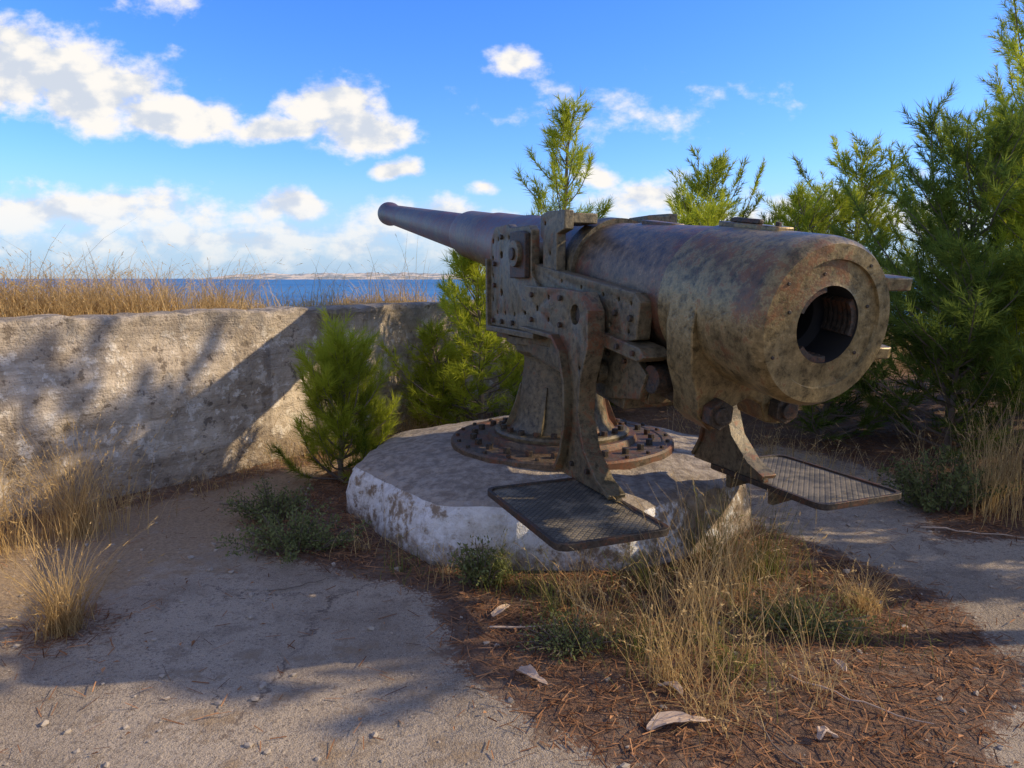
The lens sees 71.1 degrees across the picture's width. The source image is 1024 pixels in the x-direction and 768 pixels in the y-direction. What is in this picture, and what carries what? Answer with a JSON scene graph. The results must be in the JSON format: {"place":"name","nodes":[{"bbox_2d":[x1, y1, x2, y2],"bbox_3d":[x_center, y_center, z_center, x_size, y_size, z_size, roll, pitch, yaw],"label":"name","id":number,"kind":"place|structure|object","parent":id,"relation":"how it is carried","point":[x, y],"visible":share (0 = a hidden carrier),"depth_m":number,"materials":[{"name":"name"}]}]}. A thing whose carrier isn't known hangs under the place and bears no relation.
{"place":"outdoors","nodes":[
{"label":"outdoors","id":0,"kind":"place"},
{"bbox_2d":[0,218,479,493],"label":"dry grass","id":1,"kind":"structure","parent":0,"point":[16,303],"depth_m":5.95,"materials":[{"name":"plant"}]},
{"bbox_2d":[198,272,479,278],"bbox_3d":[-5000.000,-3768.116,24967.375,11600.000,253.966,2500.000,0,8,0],"label":"distant hills","id":2,"kind":"structure","parent":0,"point":[355,275],"depth_m":24005.95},
{"bbox_2d":[0,279,981,331],"bbox_3d":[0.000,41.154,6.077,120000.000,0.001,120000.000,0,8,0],"label":"sea","id":3,"kind":"structure","parent":0,"point":[286,284],"depth_m":3224.68,"materials":[{"name":"liquid"}]},
{"bbox_2d":[0,300,1023,767],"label":"ground","id":4,"kind":"structure","parent":0,"point":[310,722],"depth_m":3.10,"materials":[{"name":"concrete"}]},
{"bbox_2d":[0,441,91,568],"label":"dry grass clump","id":5,"kind":"object","parent":4,"relation":"on","point":[3,534],"visible":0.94,"depth_m":4.26,"materials":[{"name":"plant"}]},
{"bbox_2d":[0,516,187,646],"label":"dry grass clump","id":6,"kind":"object","parent":4,"relation":"on","point":[58,623],"visible":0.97,"depth_m":3.26,"materials":[{"name":"plant"}]},
{"bbox_2d":[0,414,213,567],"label":"dry grass clump","id":7,"kind":"object","parent":4,"relation":"on","point":[82,528],"visible":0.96,"depth_m":4.49,"materials":[{"name":"plant"}]},
{"bbox_2d":[0,397,504,543],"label":"dry grass","id":8,"kind":"structure","parent":4,"relation":"on","point":[414,426],"depth_m":6.07,"materials":[{"name":"plant"}]},
{"bbox_2d":[0,300,523,521],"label":"concrete parapet wall","id":9,"kind":"structure","parent":4,"relation":"on","point":[222,390],"depth_m":5.53,"materials":[{"name":"concrete"}]},
{"bbox_2d":[220,477,326,524],"bbox_3d":[-1.619,0.802,4.837,0.609,0.338,0.636,8,12,44],"label":"shrub","id":10,"kind":"object","parent":4,"relation":"on","point":[268,504],"visible":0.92,"depth_m":4.76,"materials":[{"name":"green plant"}]},
{"bbox_2d":[212,498,374,567],"bbox_3d":[-1.307,0.860,4.261,0.899,0.341,0.653,2,9,15],"label":"shrub","id":11,"kind":"object","parent":4,"relation":"on","point":[302,534],"visible":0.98,"depth_m":4.22,"materials":[{"name":"green plant"}]},
{"bbox_2d":[269,576,337,591],"bbox_3d":[-1.100,1.055,3.792,0.362,0.022,0.014,-5,10,-29],"label":"fallen twig","id":12,"kind":"object","parent":4,"relation":"on","point":[300,585],"visible":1,"depth_m":3.78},
{"bbox_2d":[261,301,402,484],"bbox_3d":[-1.345,0.080,5.656,1.046,1.490,1.062,0,8,0],"label":"pine sapling","id":13,"kind":"object","parent":4,"relation":"on","point":[336,382],"visible":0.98,"depth_m":5.52,"materials":[{"name":"green plant"}]},
{"bbox_2d":[394,316,484,428],"bbox_3d":[-0.709,-0.081,7.394,1.007,1.314,1.225,0,8,0],"label":"young pine tree","id":14,"kind":"object","parent":4,"relation":"on","point":[430,339],"visible":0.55,"depth_m":7.32,"materials":[{"name":"green plant"}]},
{"bbox_2d":[374,246,524,425],"bbox_3d":[-0.488,-0.414,7.108,1.733,2.038,1.568,0,8,0],"label":"young pine tree","id":15,"kind":"object","parent":4,"relation":"on","point":[472,317],"visible":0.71,"depth_m":6.89,"materials":[{"name":"green plant"}]},
{"bbox_2d":[447,535,513,588],"bbox_3d":[-0.167,0.942,3.789,0.364,0.325,0.316,0,8,0],"label":"shrub","id":16,"kind":"object","parent":4,"relation":"on","point":[478,565],"visible":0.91,"depth_m":3.75,"materials":[{"name":"green plant"}]},
{"bbox_2d":[491,604,509,616],"bbox_3d":[-0.040,1.077,3.438,0.053,0.035,0.150,7,11,38],"label":"bark piece","id":17,"kind":"object","parent":4,"relation":"on","point":[498,610],"visible":0.98,"depth_m":3.42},
{"bbox_2d":[0,426,1023,767],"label":"fallen pine needles","id":18,"kind":"object","parent":4,"relation":"on","point":[674,700],"visible":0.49,"depth_m":3.05,"materials":[{"name":"plant"}]},
{"bbox_2d":[490,624,590,627],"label":"fallen twig","id":19,"kind":"object","parent":18,"relation":"on","point":[519,626],"visible":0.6,"depth_m":3.27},
{"bbox_2d":[733,706,804,767],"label":"fallen twig","id":20,"kind":"object","parent":18,"relation":"on","point":[788,757],"visible":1,"depth_m":2.47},
{"bbox_2d":[789,674,933,723],"bbox_3d":[1.299,1.194,2.705,0.511,0.020,0.032,7,11,40],"label":"fallen twig","id":21,"kind":"object","parent":18,"relation":"on","point":[813,684],"visible":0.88,"depth_m":2.70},
{"bbox_2d":[516,664,547,684],"bbox_3d":[0.071,1.156,2.855,0.058,0.044,0.159,-7,11,-41],"label":"bark piece","id":22,"kind":"object","parent":4,"relation":"on","point":[529,670],"visible":1,"depth_m":2.85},
{"bbox_2d":[452,86,616,383],"bbox_3d":[0.445,-1.313,7.760,2.115,3.642,1.508,-7,11,-40],"label":"young pine tree","id":23,"kind":"object","parent":4,"relation":"on","point":[564,125],"visible":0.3,"depth_m":7.47,"materials":[{"name":"green plant"}]},
{"bbox_2d":[346,415,750,571],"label":"octagonal concrete plinth","id":24,"kind":"structure","parent":4,"relation":"on","point":[429,485],"depth_m":4.29,"materials":[{"name":"concrete"}]},
{"bbox_2d":[451,418,673,471],"bbox_3d":[0.360,0.400,5.214,1.600,0.125,1.600,-3,9,-22],"label":"base ring","id":25,"kind":"object","parent":24,"relation":"on","point":[615,459],"visible":0.48,"depth_m":4.76,"materials":[{"name":"metal"}]},
{"bbox_2d":[495,335,628,445],"bbox_3d":[0.360,-0.005,5.154,0.970,0.705,0.970,-3,9,-22],"label":"pedestal","id":26,"kind":"object","parent":25,"relation":"on","point":[538,376],"visible":0.41,"depth_m":4.93,"materials":[{"name":"metal"}]},
{"bbox_2d":[506,382,521,425],"bbox_3d":[0.026,0.146,5.153,0.148,0.315,0.028,-1,8,-4],"label":"pedestal rib","id":27,"kind":"object","parent":26,"relation":"attached to","point":[511,417],"visible":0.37,"depth_m":5.14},
{"bbox_2d":[538,388,547,435],"bbox_3d":[0.213,0.187,4.879,0.028,0.315,0.148,4,9,26],"label":"pedestal rib","id":28,"kind":"object","parent":26,"relation":"attached to","point":[541,427],"visible":0.88,"depth_m":4.87,"materials":[{"name":"metal"}]},
{"bbox_2d":[499,417,623,438],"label":"pedestal flange bolts","id":29,"kind":"object","parent":26,"relation":"attached to","point":[502,424],"visible":0.45,"depth_m":4.95,"materials":[{"name":"metal"}]},
{"bbox_2d":[520,338,648,399],"bbox_3d":[0.298,-0.246,4.404,0.045,0.300,1.999,-3,17,-22],"label":"cradle web","id":30,"kind":"object","parent":26,"relation":"on","point":[628,379],"visible":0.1,"depth_m":3.74,"materials":[{"name":"metal"}]},
{"bbox_2d":[486,259,546,339],"bbox_3d":[0.024,-0.596,4.856,0.120,0.520,0.865,-3,9,-22],"label":"cheek edge","id":31,"kind":"object","parent":30,"relation":"on","point":[509,331],"visible":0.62,"depth_m":5.17,"materials":[{"name":"metal"}]},
{"bbox_2d":[490,224,540,329],"bbox_3d":[0.026,-0.723,4.830,0.060,0.700,0.850,-3,9,-22],"label":"cheek","id":32,"kind":"object","parent":31,"relation":"on","point":[507,294],"visible":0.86,"depth_m":4.89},
{"bbox_2d":[491,234,513,325],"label":"cheek bolts","id":33,"kind":"object","parent":32,"relation":"attached to","point":[494,286],"visible":0.73,"depth_m":5.02,"materials":[{"name":"metal"}]},
{"bbox_2d":[510,231,529,277],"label":"trunnion block","id":34,"kind":"structure","parent":32,"relation":"attached to","point":[521,270],"depth_m":4.54,"materials":[{"name":"metal"}]},
{"bbox_2d":[508,240,542,266],"bbox_3d":[0.113,-0.844,4.657,0.235,0.170,0.170,-3,9,-22],"label":"trunnion","id":35,"kind":"object","parent":32,"relation":"attached to","point":[517,247],"visible":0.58,"depth_m":4.59,"materials":[{"name":"metal"}]},
{"bbox_2d":[508,247,514,259],"bbox_3d":[-0.003,-0.838,4.611,0.015,0.080,0.080,-3,9,-22],"label":"trunnion hub","id":36,"kind":"object","parent":35,"relation":"attached to","point":[511,253],"visible":1,"depth_m":4.59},
{"bbox_2d":[521,299,666,361],"bbox_3d":[0.407,-0.325,4.033,0.150,0.070,1.497,-3,17,-22],"label":"cradle flange","id":37,"kind":"object","parent":30,"relation":"on","point":[646,351],"visible":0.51,"depth_m":3.45,"materials":[{"name":"metal"}]},
{"bbox_2d":[575,307,579,321],"bbox_3d":[0.413,-0.379,3.900,0.110,0.090,0.090,-3,9,-22],"label":"arm pivot","id":38,"kind":"object","parent":37,"relation":"on","point":[577,313],"visible":0.16,"depth_m":3.89,"materials":[{"name":"metal"}]},
{"bbox_2d":[535,264,651,340],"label":"cradle beam","id":39,"kind":"structure","parent":37,"relation":"on","point":[624,301],"depth_m":3.63,"materials":[{"name":"metal"}]},
{"bbox_2d":[605,310,633,363],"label":"beam bolts","id":40,"kind":"object","parent":39,"relation":"attached to","point":[629,319],"visible":0.34,"depth_m":3.56,"materials":[{"name":"metal"}]},
{"bbox_2d":[597,359,607,382],"bbox_3d":[0.466,-0.069,3.874,0.055,0.130,0.130,-3,17,-22],"label":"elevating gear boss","id":41,"kind":"object","parent":30,"relation":"attached to","point":[602,377],"visible":0.51,"depth_m":3.82,"materials":[{"name":"metal"}]},
{"bbox_2d":[507,339,672,408],"bbox_3d":[0.552,-0.137,4.654,0.600,0.060,1.700,-3,17,-22],"label":"cradle bottom","id":42,"kind":"object","parent":26,"relation":"on","point":[626,403],"visible":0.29,"depth_m":3.83,"materials":[{"name":"metal"}]},
{"bbox_2d":[497,333,548,346],"bbox_3d":[0.383,-0.371,5.044,0.700,0.120,0.920,-3,9,-22],"label":"carriage bed","id":43,"kind":"object","parent":42,"relation":"on","point":[543,342],"visible":0.18,"depth_m":4.67,"materials":[{"name":"metal"}]},
{"bbox_2d":[653,359,666,363],"bbox_3d":[0.717,-0.290,4.733,0.190,0.190,2.000,-3,17,-22],"label":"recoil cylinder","id":44,"kind":"object","parent":42,"relation":"on","point":[664,361],"depth_m":4.14,"materials":[{"name":"metal"}]},
{"bbox_2d":[781,403,797,419],"bbox_3d":[1.147,0.019,3.701,0.084,0.084,0.820,-3,17,-22],"label":"recoil rod","id":45,"kind":"object","parent":44,"relation":"attached to","point":[789,411],"visible":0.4,"depth_m":3.33,"materials":[{"name":"metal"}]},
{"bbox_2d":[768,398,798,423],"bbox_3d":[1.281,0.115,3.381,0.125,0.142,0.060,-3,17,-22],"label":"rod nut","id":46,"kind":"object","parent":45,"relation":"attached to","point":[775,407],"visible":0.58,"depth_m":3.35,"materials":[{"name":"metal"}]},
{"bbox_2d":[594,411,599,434],"bbox_3d":[0.547,0.183,4.902,0.028,0.315,0.148,-6,10,-34],"label":"pedestal rib","id":47,"kind":"object","parent":26,"relation":"attached to","point":[598,432],"visible":0.12,"depth_m":4.88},
{"bbox_2d":[605,399,617,424],"bbox_3d":[0.694,0.139,5.199,0.148,0.315,0.028,-1,8,-4],"label":"pedestal rib","id":48,"kind":"object","parent":26,"relation":"attached to","point":[611,415],"visible":0.28,"depth_m":5.20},
{"bbox_2d":[456,419,669,460],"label":"base ring bolts","id":49,"kind":"object","parent":25,"relation":"attached to","point":[554,454],"visible":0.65,"depth_m":4.94,"materials":[{"name":"metal"}]},
{"bbox_2d":[507,604,619,663],"bbox_3d":[0.229,1.098,3.153,0.497,0.196,0.412,0,8,0],"label":"shrub","id":50,"kind":"object","parent":4,"relation":"on","point":[559,638],"visible":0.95,"depth_m":3.12,"materials":[{"name":"green plant"}]},
{"bbox_2d":[299,432,939,766],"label":"dry grass","id":51,"kind":"structure","parent":4,"relation":"on","point":[701,575],"depth_m":3.08,"materials":[{"name":"plant"}]},
{"bbox_2d":[657,681,683,694],"bbox_3d":[0.624,1.180,2.807,0.111,0.039,0.041,6,10,36],"label":"bark piece","id":52,"kind":"object","parent":4,"relation":"on","point":[676,686],"visible":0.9,"depth_m":2.80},
{"bbox_2d":[646,711,709,730],"bbox_3d":[0.601,1.214,2.585,0.250,0.042,0.067,-1,8,-7],"label":"bark piece","id":53,"kind":"object","parent":4,"relation":"on","point":[666,718],"visible":0.94,"depth_m":2.59,"materials":[{"name":"wood"}]},
{"bbox_2d":[664,182,735,225],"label":"young pine tree","id":54,"kind":"object","parent":4,"relation":"on","point":[711,214],"visible":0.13,"depth_m":8.76,"materials":[{"name":"green plant"}]},
{"bbox_2d":[666,144,785,224],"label":"young pine tree","id":55,"kind":"object","parent":4,"relation":"on","point":[719,166],"visible":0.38,"depth_m":10.52,"materials":[{"name":"green plant"}]},
{"bbox_2d":[728,587,876,645],"bbox_3d":[1.359,1.064,3.316,0.527,0.236,0.548,-8,12,-44],"label":"shrub","id":56,"kind":"object","parent":4,"relation":"on","point":[827,632],"visible":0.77,"depth_m":3.26,"materials":[{"name":"green plant"}]},
{"bbox_2d":[755,171,892,298],"bbox_3d":[3.197,-1.041,8.191,2.147,2.930,2.074,7,11,39],"label":"young pine tree","id":57,"kind":"object","parent":4,"relation":"on","point":[795,199],"visible":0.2,"depth_m":8.11,"materials":[{"name":"green plant"}]},
{"bbox_2d":[816,726,838,739],"bbox_3d":[1.100,1.221,2.514,0.076,0.034,0.047,-2,9,-11],"label":"bark piece","id":58,"kind":"object","parent":4,"relation":"on","point":[822,731],"visible":1,"depth_m":2.51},
{"bbox_2d":[645,370,1023,530],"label":"dry grass","id":59,"kind":"structure","parent":4,"relation":"on","point":[1001,480],"depth_m":5.06,"materials":[{"name":"plant"}]},
{"bbox_2d":[764,130,912,301],"bbox_3d":[4.801,-2.232,10.260,2.208,2.821,2.290,0,8,0],"label":"young pine tree","id":60,"kind":"object","parent":4,"relation":"on","point":[861,174],"visible":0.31,"depth_m":10.06,"materials":[{"name":"green plant"}]},
{"bbox_2d":[833,658,846,670],"bbox_3d":[1.345,1.150,2.946,0.042,0.032,0.080,-1,8,-4],"label":"bark piece","id":61,"kind":"object","parent":4,"relation":"on","point":[837,662],"visible":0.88,"depth_m":2.93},
{"bbox_2d":[770,179,918,315],"bbox_3d":[3.980,-1.133,8.890,2.389,2.741,2.051,0,8,0],"label":"young pine tree","id":62,"kind":"object","parent":4,"relation":"on","point":[843,212],"visible":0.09,"depth_m":8.48,"materials":[{"name":"green plant"}]},
{"bbox_2d":[776,308,937,443],"bbox_3d":[2.940,-0.362,6.978,1.853,1.950,1.736,-2,9,-12],"label":"young pine tree","id":63,"kind":"object","parent":4,"relation":"on","point":[826,412],"visible":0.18,"depth_m":6.73,"materials":[{"name":"green plant"}]},
{"bbox_2d":[808,552,938,620],"bbox_3d":[1.700,1.010,3.468,0.601,0.238,0.582,0,8,0],"label":"dry grass clump","id":64,"kind":"object","parent":4,"relation":"on","point":[862,603],"visible":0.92,"depth_m":3.51,"materials":[{"name":"plant"}]},
{"bbox_2d":[826,80,1023,422],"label":"young pine tree","id":65,"kind":"object","parent":4,"relation":"on","point":[946,206],"visible":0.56,"depth_m":6.48,"materials":[{"name":"green plant"}]},
{"bbox_2d":[850,220,1023,461],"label":"young pine tree","id":66,"kind":"object","parent":4,"relation":"on","point":[915,328],"visible":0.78,"depth_m":5.91,"materials":[{"name":"green plant"}]},
{"bbox_2d":[859,60,1023,330],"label":"young pine tree","id":67,"kind":"object","parent":4,"relation":"on","point":[996,98],"visible":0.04,"depth_m":9.77,"materials":[{"name":"green plant"}]},
{"bbox_2d":[861,442,1022,513],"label":"shrub","id":68,"kind":"object","parent":4,"relation":"on","point":[916,488],"visible":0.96,"depth_m":4.97,"materials":[{"name":"green plant"}]},
{"bbox_2d":[873,0,1023,397],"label":"young pine tree","id":69,"kind":"object","parent":4,"relation":"on","point":[1013,17],"visible":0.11,"depth_m":7.71,"materials":[{"name":"green plant"}]},
{"bbox_2d":[881,21,1023,414],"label":"young pine tree","id":70,"kind":"object","parent":4,"relation":"on","point":[1015,52],"visible":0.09,"depth_m":6.96,"materials":[{"name":"green plant"}]},
{"bbox_2d":[917,163,1023,417],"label":"young pine tree","id":71,"kind":"object","parent":4,"relation":"on","point":[1017,234],"visible":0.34,"depth_m":6.19,"materials":[{"name":"green plant"}]},
{"bbox_2d":[920,526,1023,537],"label":"fallen twig","id":72,"kind":"object","parent":4,"relation":"on","point":[965,531],"visible":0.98,"depth_m":4.51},
{"bbox_2d":[975,318,1023,418],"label":"young pine tree","id":73,"kind":"object","parent":4,"relation":"on","point":[1015,344],"visible":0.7,"depth_m":5.54,"materials":[{"name":"green plant"}]},
{"bbox_2d":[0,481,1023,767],"bbox_3d":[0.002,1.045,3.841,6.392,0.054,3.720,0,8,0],"label":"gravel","id":74,"kind":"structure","parent":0,"point":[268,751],"depth_m":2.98,"materials":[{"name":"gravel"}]},
{"bbox_2d":[0,0,1023,278],"label":"sky","id":75,"kind":"structure","parent":0,"point":[280,129],"materials":[{"name":"blue"}]},
{"bbox_2d":[487,478,668,551],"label":"foot platform","id":76,"kind":"structure","parent":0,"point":[559,514],"depth_m":3.39,"materials":[{"name":"metal"}]},
{"bbox_2d":[576,292,625,499],"bbox_3d":[0.453,0.044,3.646,0.100,1.015,0.361,-3,9,-22],"label":"arm flange rear","id":77,"kind":"object","parent":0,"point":[606,483],"visible":1,"depth_m":3.71,"materials":[{"name":"metal"}]},
{"bbox_2d":[525,285,621,501],"bbox_3d":[0.314,-0.014,4.033,0.035,1.060,1.179,-3,9,-22],"label":"platform arm","id":78,"kind":"object","parent":77,"relation":"attached to","point":[546,310],"visible":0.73,"depth_m":3.96},
{"bbox_2d":[519,326,571,469],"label":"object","id":79,"kind":"object","parent":78,"relation":"attached to","point":[558,344],"visible":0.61,"depth_m":3.98,"materials":[{"name":"metal"}]},
{"bbox_2d":[529,292,588,473],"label":"arm bolts","id":80,"kind":"object","parent":78,"relation":"attached to","point":[559,325],"visible":0.92,"depth_m":4.01,"materials":[{"name":"metal"}]},
{"bbox_2d":[316,478,940,722],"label":"green grass","id":81,"kind":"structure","parent":0,"point":[860,637],"depth_m":3.51,"materials":[{"name":"plant"}]},
{"bbox_2d":[711,454,901,510],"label":"foot platform","id":82,"kind":"structure","parent":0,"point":[815,486],"depth_m":3.88,"materials":[{"name":"metal"}]},
{"bbox_2d":[726,475,746,487],"bbox_3d":[1.482,0.552,4.278,0.470,0.077,0.040,-3,9,-22],"label":"platform rib","id":83,"kind":"object","parent":82,"relation":"attached to","point":[731,482],"visible":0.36,"depth_m":4.19,"materials":[{"name":"metal"}]},
{"bbox_2d":[727,404,775,479],"bbox_3d":[1.334,-0.007,3.998,0.100,1.015,0.361,-3,9,-22],"label":"arm flange rear","id":84,"kind":"object","parent":82,"relation":"on","point":[756,465],"visible":0.41,"depth_m":4.07,"materials":[{"name":"metal"}]},
{"bbox_2d":[694,426,767,482],"bbox_3d":[1.163,-0.064,4.372,0.035,1.060,1.179,-3,9,-22],"label":"platform arm","id":85,"kind":"object","parent":84,"relation":"attached to","point":[716,447],"visible":0.05,"depth_m":4.21},
{"bbox_2d":[691,426,704,454],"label":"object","id":86,"kind":"object","parent":85,"relation":"attached to","point":[698,443],"visible":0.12,"depth_m":4.39,"materials":[{"name":"metal"}]},
{"bbox_2d":[768,491,790,504],"bbox_3d":[1.613,0.600,3.957,0.470,0.077,0.040,-3,9,-22],"label":"platform rib","id":87,"kind":"object","parent":82,"relation":"attached to","point":[771,496],"visible":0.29,"depth_m":3.87,"materials":[{"name":"metal"}]},
{"bbox_3d":[0.364,-0.269,4.592,0.190,0.190,2.000,-3,17,-22],"label":"left recoil cylinder","id":88,"kind":"object","parent":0,"visible":0},
{"bbox_2d":[660,391,731,425],"bbox_3d":[0.795,0.040,3.561,0.084,0.084,0.820,-3,17,-22],"label":"recoil rod","id":89,"kind":"object","parent":88,"relation":"attached to","point":[722,416],"visible":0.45,"depth_m":3.20,"materials":[{"name":"metal"}]},
{"bbox_2d":[645,364,672,393],"bbox_3d":[0.733,-0.025,3.504,0.130,0.140,0.140,-3,17,-22],"label":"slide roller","id":90,"kind":"object","parent":89,"relation":"on","point":[659,380],"visible":0.66,"depth_m":3.45,"materials":[{"name":"metal"}]},
{"bbox_2d":[701,397,732,430],"bbox_3d":[0.928,0.136,3.240,0.125,0.142,0.060,-3,17,-22],"label":"rod nut","id":91,"kind":"object","parent":89,"relation":"attached to","point":[712,407],"visible":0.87,"depth_m":3.21,"materials":[{"name":"metal"}]},
{"label":"cradle trough","id":92,"kind":"object","parent":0,"visible":0},
{"bbox_2d":[378,202,889,404],"bbox_3d":[-0.230,-1.307,6.438,0.700,0.700,8.053,-3,17,-22],"label":"barrel","id":93,"kind":"object","parent":92,"relation":"on","point":[734,280],"visible":0.85,"depth_m":2.97,"materials":[{"name":"metal"}]},
{"bbox_2d":[541,210,573,269],"bbox_3d":[0.267,-0.789,4.314,0.060,0.500,0.340,-3,9,-22],"label":"cap upright","id":94,"kind":"object","parent":93,"relation":"attached to","point":[557,226],"visible":0.81,"depth_m":4.26,"materials":[{"name":"metal"}]},
{"bbox_2d":[573,213,596,225],"bbox_3d":[0.387,-0.979,4.269,0.160,0.060,0.220,-3,9,-22],"label":"cap top","id":95,"kind":"object","parent":93,"relation":"on","point":[582,219],"visible":0.71,"depth_m":4.17,"materials":[{"name":"metal"}]},
{"bbox_2d":[565,217,638,271],"bbox_3d":[0.616,-0.699,4.411,0.636,0.636,0.140,-3,17,-22],"label":"barrel clamp","id":96,"kind":"object","parent":93,"relation":"attached to","point":[581,237],"visible":0.2,"depth_m":4.25,"materials":[{"name":"metal"}]},
{"bbox_2d":[629,215,669,222],"bbox_3d":[0.850,-1.006,4.455,0.160,0.060,0.220,-3,9,-22],"label":"cap top","id":97,"kind":"object","parent":93,"relation":"on","point":[656,218],"visible":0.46,"depth_m":4.36,"materials":[{"name":"metal"}]},
{"bbox_2d":[641,363,672,403],"bbox_3d":[0.939,-0.013,3.706,0.580,0.190,0.080,-3,17,-22],"label":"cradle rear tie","id":98,"kind":"object","parent":93,"relation":"attached to","point":[657,398],"visible":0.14,"depth_m":3.60,"materials":[{"name":"metal"}]},
{"bbox_2d":[649,363,668,406],"bbox_3d":[0.747,0.005,3.676,0.216,0.216,0.080,-3,17,-22],"label":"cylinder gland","id":99,"kind":"object","parent":98,"relation":"on","point":[660,405],"visible":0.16,"depth_m":3.67,"materials":[{"name":"metal"}]},
{"bbox_2d":[642,220,683,224],"bbox_3d":[0.812,-0.864,3.870,0.080,0.025,0.300,-3,17,-22],"label":"front fitting","id":100,"kind":"object","parent":93,"relation":"on","point":[656,222],"visible":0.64,"depth_m":3.85,"materials":[{"name":"metal"}]},
{"bbox_2d":[652,214,676,222],"bbox_3d":[0.925,-0.828,4.577,0.060,0.500,0.340,-3,9,-22],"label":"cap upright","id":101,"kind":"object","parent":93,"relation":"attached to","point":[673,218],"visible":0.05,"depth_m":4.39,"materials":[{"name":"metal"}]},
{"bbox_2d":[666,291,778,429],"bbox_3d":[1.067,-0.120,3.368,0.720,0.616,0.200,-3,17,-22],"label":"breech yoke","id":102,"kind":"object","parent":93,"relation":"attached to","point":[699,382],"visible":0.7,"depth_m":3.24,"materials":[{"name":"metal"}]},
{"bbox_2d":[719,221,793,230],"bbox_3d":[1.090,-0.707,3.224,0.090,0.027,0.400,-3,17,-22],"label":"sight base","id":103,"kind":"object","parent":93,"relation":"on","point":[756,226],"visible":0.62,"depth_m":3.15,"materials":[{"name":"metal"}]},
{"bbox_2d":[733,217,763,224],"bbox_3d":[1.066,-0.738,3.238,0.030,0.023,0.180,-3,17,-22],"label":"sight rail","id":104,"kind":"object","parent":103,"relation":"on","point":[749,220],"visible":0.99,"depth_m":3.21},
{"bbox_2d":[731,218,781,225],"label":"sight bolts","id":105,"kind":"object","parent":103,"relation":"on","point":[778,223],"visible":0.68,"depth_m":3.08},
{"bbox_2d":[771,264,872,359],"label":"breech face screws","id":106,"kind":"object","parent":93,"relation":"attached to","point":[790,312],"visible":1,"depth_m":2.79,"materials":[{"name":"metal"}]},
{"bbox_2d":[798,287,855,362],"bbox_3d":[1.236,-0.257,2.939,0.308,0.315,0.146,-3,17,-22],"label":"breech thread","id":107,"kind":"object","parent":93,"relation":"on","point":[839,315],"visible":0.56,"depth_m":2.94,"materials":[{"name":"metal"}]},
{"bbox_2d":[875,344,890,358],"bbox_3d":[1.522,-0.165,3.165,0.137,0.050,0.278,-3,17,-22],"label":"hinge lug","id":108,"kind":"object","parent":93,"relation":"attached to","point":[884,351],"visible":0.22,"depth_m":3.05,"materials":[{"name":"metal"}]},
{"bbox_2d":[885,274,912,290],"bbox_3d":[1.559,-0.448,3.096,0.186,0.055,0.278,-3,17,-22],"label":"hinge lug","id":109,"kind":"object","parent":93,"relation":"attached to","point":[898,283],"visible":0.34,"depth_m":2.98,"materials":[{"name":"metal"}]}
]}

